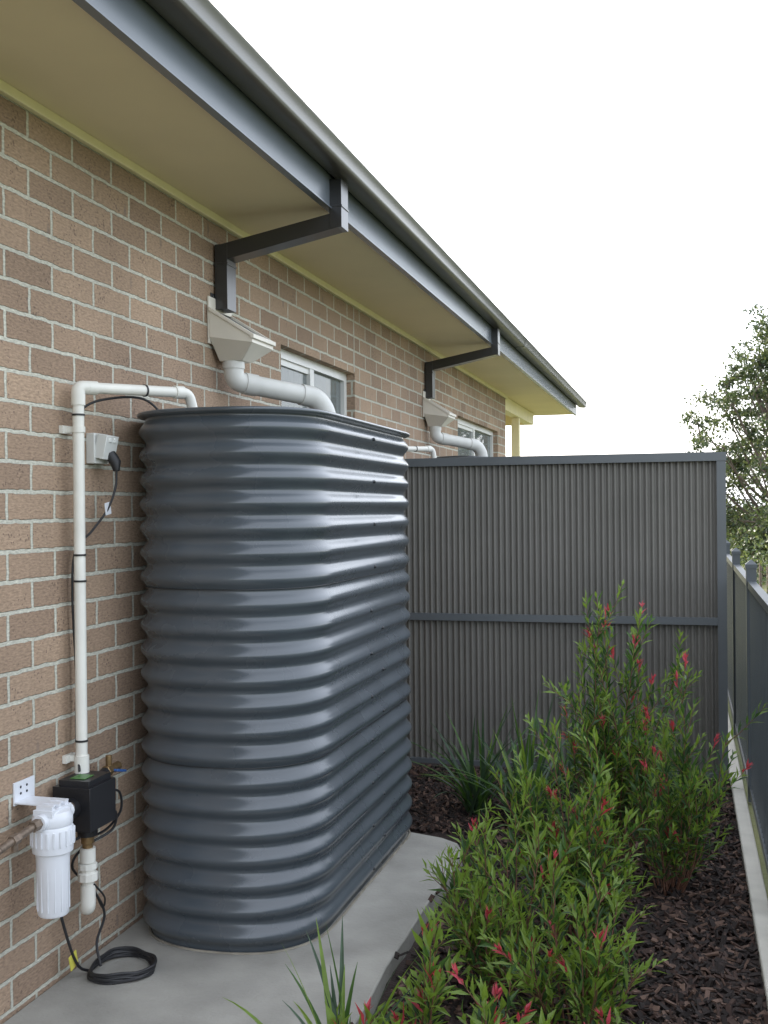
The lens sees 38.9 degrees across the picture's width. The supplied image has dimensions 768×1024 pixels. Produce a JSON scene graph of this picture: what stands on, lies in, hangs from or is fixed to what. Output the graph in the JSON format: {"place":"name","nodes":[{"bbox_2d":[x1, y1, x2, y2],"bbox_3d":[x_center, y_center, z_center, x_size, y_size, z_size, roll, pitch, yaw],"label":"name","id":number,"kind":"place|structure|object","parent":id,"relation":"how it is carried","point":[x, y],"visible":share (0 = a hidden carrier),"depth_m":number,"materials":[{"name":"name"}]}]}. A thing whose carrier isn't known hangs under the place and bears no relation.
{"place":"outdoors","nodes":[
{"label":"outdoors","id":0,"kind":"place"},
{"bbox_2d":[437,456,485,457],"bbox_3d":[0.633,0.502,7.853,0.687,1.780,1.656,-1,0,15],"label":"corrugated water tank","id":1,"kind":"object","parent":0,"point":[459,456],"visible":0.02,"depth_m":7.32,"materials":[{"name":"metal"}]},
{"bbox_2d":[429,426,487,456],"bbox_3d":[0.563,-0.493,8.142,0.522,0.278,0.092,-1,0,-32],"label":"pvc inlet pipe","id":2,"kind":"object","parent":1,"relation":"on","point":[475,446],"visible":0.91,"depth_m":8.09,"materials":[{"name":"white plastic"}]},
{"bbox_2d":[209,0,767,506],"label":"sky","id":3,"kind":"structure","parent":0,"point":[597,169],"materials":[{"name":"white"}]},
{"bbox_2d":[728,550,767,897],"bbox_3d":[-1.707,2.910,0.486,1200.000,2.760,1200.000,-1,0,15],"label":"ground","id":4,"kind":"structure","parent":0,"point":[759,848],"depth_m":5.38,"materials":[{"name":"grey concrete"}]},
{"bbox_2d":[3,832,461,1023],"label":"concrete slab","id":5,"kind":"structure","parent":4,"relation":"on","point":[380,922],"depth_m":3.33,"materials":[{"name":"grey concrete"}]},
{"bbox_2d":[60,810,156,984],"bbox_3d":[-0.852,1.161,3.353,0.296,0.513,0.206,-1,0,-12],"label":"cable coil","id":6,"kind":"object","parent":5,"relation":"on","point":[119,977],"visible":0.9,"depth_m":3.32,"materials":[{"name":"rubber"}]},
{"bbox_2d":[136,406,411,951],"bbox_3d":[-0.358,0.519,4.267,0.687,1.780,1.656,-1,0,15],"label":"corrugated water tank","id":7,"kind":"object","parent":5,"relation":"on","point":[276,744],"visible":1,"depth_m":3.53,"materials":[{"name":"metal"}]},
{"bbox_2d":[84,396,157,409],"bbox_3d":[-0.830,-0.262,3.493,0.338,0.223,0.035,-1,0,-39],"label":"pump cable","id":8,"kind":"object","parent":7,"relation":"attached to","point":[120,397],"visible":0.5,"depth_m":3.47,"materials":[{"name":"rubber"}]},
{"bbox_2d":[223,360,335,412],"bbox_3d":[-0.429,-0.476,4.556,0.522,0.278,0.092,-1,0,-32],"label":"pvc inlet pipe","id":9,"kind":"object","parent":7,"relation":"on","point":[237,379],"visible":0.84,"depth_m":4.50,"materials":[{"name":"white plastic"}]},
{"bbox_2d":[148,829,410,954],"bbox_3d":[-0.346,1.409,4.268,0.653,0.009,1.621,-1,0,15],"label":"sealant bead","id":10,"kind":"object","parent":5,"relation":"on","point":[293,947],"visible":0.48,"depth_m":3.58,"materials":[{"name":"grey rubber"}]},
{"bbox_2d":[0,94,505,1023],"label":"brick walls","id":11,"kind":"structure","parent":4,"relation":"on","point":[106,270],"depth_m":3.54,"materials":[{"name":"brown brick"}]},
{"bbox_2d":[0,775,74,918],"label":"water filter","id":12,"kind":"object","parent":11,"relation":"attached to","point":[50,828],"visible":1,"depth_m":3.03,"materials":[{"name":"white plastic"}]},
{"bbox_2d":[53,755,125,914],"bbox_3d":[-0.896,1.000,3.329,0.125,0.467,0.331,-1,0,15],"label":"pump controller","id":13,"kind":"object","parent":11,"relation":"attached to","point":[91,795],"visible":0.94,"depth_m":3.28,"materials":[{"name":"black plastic"}]},
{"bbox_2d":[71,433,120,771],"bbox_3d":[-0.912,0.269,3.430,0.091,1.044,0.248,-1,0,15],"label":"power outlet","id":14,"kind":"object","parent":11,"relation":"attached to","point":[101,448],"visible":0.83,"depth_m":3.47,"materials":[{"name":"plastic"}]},
{"bbox_2d":[59,381,196,773],"bbox_3d":[-0.794,0.193,3.503,0.076,1.226,0.528,0,0,45],"label":"pvc supply pipe","id":15,"kind":"object","parent":11,"relation":"attached to","point":[80,390],"visible":0.94,"depth_m":3.33,"materials":[{"name":"white plastic"}]},
{"bbox_2d":[207,296,275,362],"bbox_3d":[-0.581,-0.741,4.447,0.202,0.255,0.244,-1,0,15],"label":"rain head","id":16,"kind":"object","parent":11,"relation":"attached to","point":[230,337],"visible":0.94,"depth_m":4.36},
{"bbox_2d":[0,79,532,455],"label":"cream trim","id":17,"kind":"structure","parent":11,"relation":"attached to","point":[517,415],"depth_m":4.36,"materials":[{"name":"beige paint"}]},
{"bbox_2d":[0,0,572,415],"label":"soffit","id":18,"kind":"structure","parent":11,"relation":"attached to","point":[72,62],"depth_m":3.66,"materials":[{"name":"paint"}]},
{"bbox_3d":[-4.382,-2.204,6.384,9.200,2.009,18.650,-1,0,15],"label":"roof","id":19,"kind":"object","parent":18,"relation":"on","visible":0},
{"bbox_2d":[72,0,576,415],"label":"fascia","id":20,"kind":"structure","parent":19,"relation":"attached to","point":[150,35],"depth_m":3.60,"materials":[{"name":"metal"}]},
{"bbox_2d":[211,178,348,312],"bbox_3d":[-0.417,-1.068,4.395,0.552,0.485,0.150,-1,0,15],"label":"downpipe","id":21,"kind":"object","parent":20,"relation":"attached to","point":[231,254],"visible":1,"depth_m":4.37,"materials":[{"name":"grey metal"}]},
{"bbox_2d":[424,328,499,398],"bbox_3d":[0.574,-1.085,7.981,0.552,0.485,0.150,-1,0,15],"label":"downpipe","id":22,"kind":"object","parent":20,"relation":"attached to","point":[432,367],"visible":0.99,"depth_m":7.95,"materials":[{"name":"grey metal"}]},
{"bbox_2d":[145,0,586,407],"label":"gutter","id":23,"kind":"object","parent":19,"relation":"attached to","point":[208,30],"visible":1,"depth_m":3.92,"materials":[{"name":"metal"}]},
{"bbox_2d":[281,349,346,415],"bbox_3d":[-0.456,-0.292,5.779,0.170,1.213,1.400,-1,0,15],"label":"window","id":24,"kind":"structure","parent":11,"relation":"attached to","point":[331,383],"depth_m":5.83,"materials":[{"name":"white glass"}]},
{"bbox_2d":[353,308,354,371],"bbox_3d":[-0.174,-0.999,6.308,0.002,0.372,0.012,-1,0,15],"label":"control joint","id":25,"kind":"object","parent":11,"relation":"attached to","point":[353,336],"visible":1,"depth_m":6.30,"materials":[{"name":"concrete"}]},
{"bbox_2d":[408,446,436,457],"bbox_3d":[0.184,0.176,7.040,0.076,1.226,0.528,0,0,45],"label":"pvc supply pipe","id":26,"kind":"object","parent":11,"relation":"attached to","point":[431,450],"visible":0.26,"depth_m":7.12,"materials":[{"name":"white plastic"}]},
{"bbox_2d":[423,391,455,426],"bbox_3d":[0.410,-0.758,8.033,0.202,0.255,0.244,-1,0,15],"label":"rain head","id":27,"kind":"object","parent":11,"relation":"attached to","point":[435,414],"visible":0.95,"depth_m":7.94},
{"bbox_2d":[458,418,492,456],"bbox_3d":[0.769,-0.313,10.208,0.170,1.213,2.250,-1,0,15],"label":"window","id":28,"kind":"structure","parent":11,"relation":"attached to","point":[483,436],"depth_m":10.16,"materials":[{"name":"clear glass"}]},
{"bbox_2d":[351,762,767,1023],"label":"mulch bed","id":29,"kind":"object","parent":4,"relation":"on","point":[699,933],"visible":0.3,"depth_m":3.73,"materials":[{"name":"wood"}]},
{"bbox_2d":[225,915,423,1023],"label":"strappy grass plant","id":30,"kind":"object","parent":29,"relation":"on","point":[330,1002],"visible":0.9,"depth_m":2.81,"materials":[{"name":"green plant"}]},
{"bbox_2d":[324,997,400,1023],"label":"bottlebrush shrub","id":31,"kind":"object","parent":29,"relation":"on","point":[332,1016],"visible":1,"depth_m":2.63,"materials":[{"name":"green plant"}]},
{"bbox_2d":[387,905,463,1023],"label":"bottlebrush shrub","id":32,"kind":"object","parent":29,"relation":"on","point":[433,973],"visible":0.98,"depth_m":2.79,"materials":[{"name":"green plant"}]},
{"bbox_2d":[411,701,555,816],"bbox_3d":[0.431,1.180,5.272,0.825,0.560,0.817,-1,0,15],"label":"strappy grass plant","id":33,"kind":"object","parent":29,"relation":"on","point":[471,804],"visible":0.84,"depth_m":5.24,"materials":[{"name":"green plant"}]},
{"bbox_2d":[419,787,579,996],"bbox_3d":[0.351,1.163,3.370,0.555,0.608,0.450,-1,0,-24],"label":"bottlebrush shrub","id":34,"kind":"object","parent":29,"relation":"on","point":[481,896],"visible":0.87,"depth_m":3.30,"materials":[{"name":"green plant"}]},
{"bbox_2d":[446,960,556,1023],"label":"bottlebrush shrub","id":35,"kind":"object","parent":29,"relation":"on","point":[485,1012],"visible":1,"depth_m":2.65,"materials":[{"name":"green plant"}]},
{"bbox_2d":[420,690,599,825],"bbox_3d":[0.660,1.132,5.022,0.994,0.653,0.935,-1,0,-5],"label":"strappy grass plant","id":36,"kind":"object","parent":29,"relation":"on","point":[528,760],"visible":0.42,"depth_m":5.01,"materials":[{"name":"green plant"}]},
{"bbox_2d":[404,452,728,783],"bbox_3d":[0.870,0.583,6.095,2.013,1.792,0.063,-1,0,15],"label":"corrugated privacy screen","id":37,"kind":"object","parent":29,"relation":"on","point":[513,559],"visible":0.66,"depth_m":6.08,"materials":[{"name":"metal"}]},
{"bbox_2d":[533,716,601,791],"bbox_3d":[0.993,1.267,5.664,0.516,0.374,0.463,-1,0,15],"label":"strappy grass plant","id":38,"kind":"object","parent":29,"relation":"on","point":[573,769],"visible":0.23,"depth_m":5.67,"materials":[{"name":"green plant"}]},
{"bbox_2d":[477,824,667,1023],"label":"bottlebrush shrub","id":39,"kind":"object","parent":29,"relation":"on","point":[586,967],"visible":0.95,"depth_m":3.01,"materials":[{"name":"green plant"}]},
{"bbox_2d":[488,712,659,941],"bbox_3d":[0.652,1.077,3.660,0.532,0.771,0.517,-1,0,-44],"label":"bottlebrush shrub","id":40,"kind":"object","parent":29,"relation":"on","point":[595,838],"visible":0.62,"depth_m":3.67,"materials":[{"name":"green plant"}]},
{"bbox_2d":[584,1005,643,1023],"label":"bottlebrush shrub","id":41,"kind":"object","parent":29,"relation":"on","point":[608,1018],"visible":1,"depth_m":2.80,"materials":[{"name":"green plant"}]},
{"bbox_2d":[542,580,702,859],"bbox_3d":[0.900,0.863,4.506,0.766,1.191,0.580,-1,0,-25],"label":"bottlebrush shrub","id":42,"kind":"object","parent":29,"relation":"on","point":[601,715],"visible":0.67,"depth_m":4.46,"materials":[{"name":"green plant"}]},
{"bbox_2d":[638,720,735,814],"bbox_3d":[1.387,1.218,5.145,0.553,0.467,0.699,-1,0,15],"label":"strappy grass plant","id":43,"kind":"object","parent":29,"relation":"on","point":[698,754],"visible":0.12,"depth_m":5.13,"materials":[{"name":"green plant"}]},
{"bbox_2d":[617,652,767,895],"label":"bottlebrush shrub","id":44,"kind":"object","parent":29,"relation":"on","point":[669,826],"visible":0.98,"depth_m":4.12,"materials":[{"name":"green plant"}]},
{"bbox_2d":[679,304,767,577],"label":"gum tree","id":45,"kind":"object","parent":4,"relation":"on","point":[746,516],"visible":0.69,"depth_m":25.98,"materials":[{"name":"green plant"}]},
{"bbox_2d":[726,540,767,874],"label":"picket fence","id":46,"kind":"object","parent":4,"relation":"on","point":[747,628],"visible":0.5,"depth_m":5.51,"materials":[{"name":"metal"}]},
{"bbox_2d":[726,497,767,533],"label":"distant trees","id":47,"kind":"object","parent":4,"relation":"on","point":[745,504],"visible":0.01,"depth_m":72.21,"materials":[{"name":"green plant"}]},
{"bbox_2d":[727,526,767,593],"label":"hedge","id":48,"kind":"object","parent":4,"relation":"on","point":[752,557],"visible":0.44,"depth_m":21.01,"materials":[{"name":"green plant"}]},
{"bbox_2d":[727,436,767,527],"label":"gum tree","id":49,"kind":"object","parent":4,"relation":"on","point":[751,458],"visible":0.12,"depth_m":31.25,"materials":[{"name":"green plant"}]},
{"bbox_2d":[728,714,767,1010],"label":"concrete edging","id":50,"kind":"object","parent":4,"relation":"on","point":[758,899],"visible":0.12,"depth_m":4.35,"materials":[{"name":"grey concrete"}]}
]}

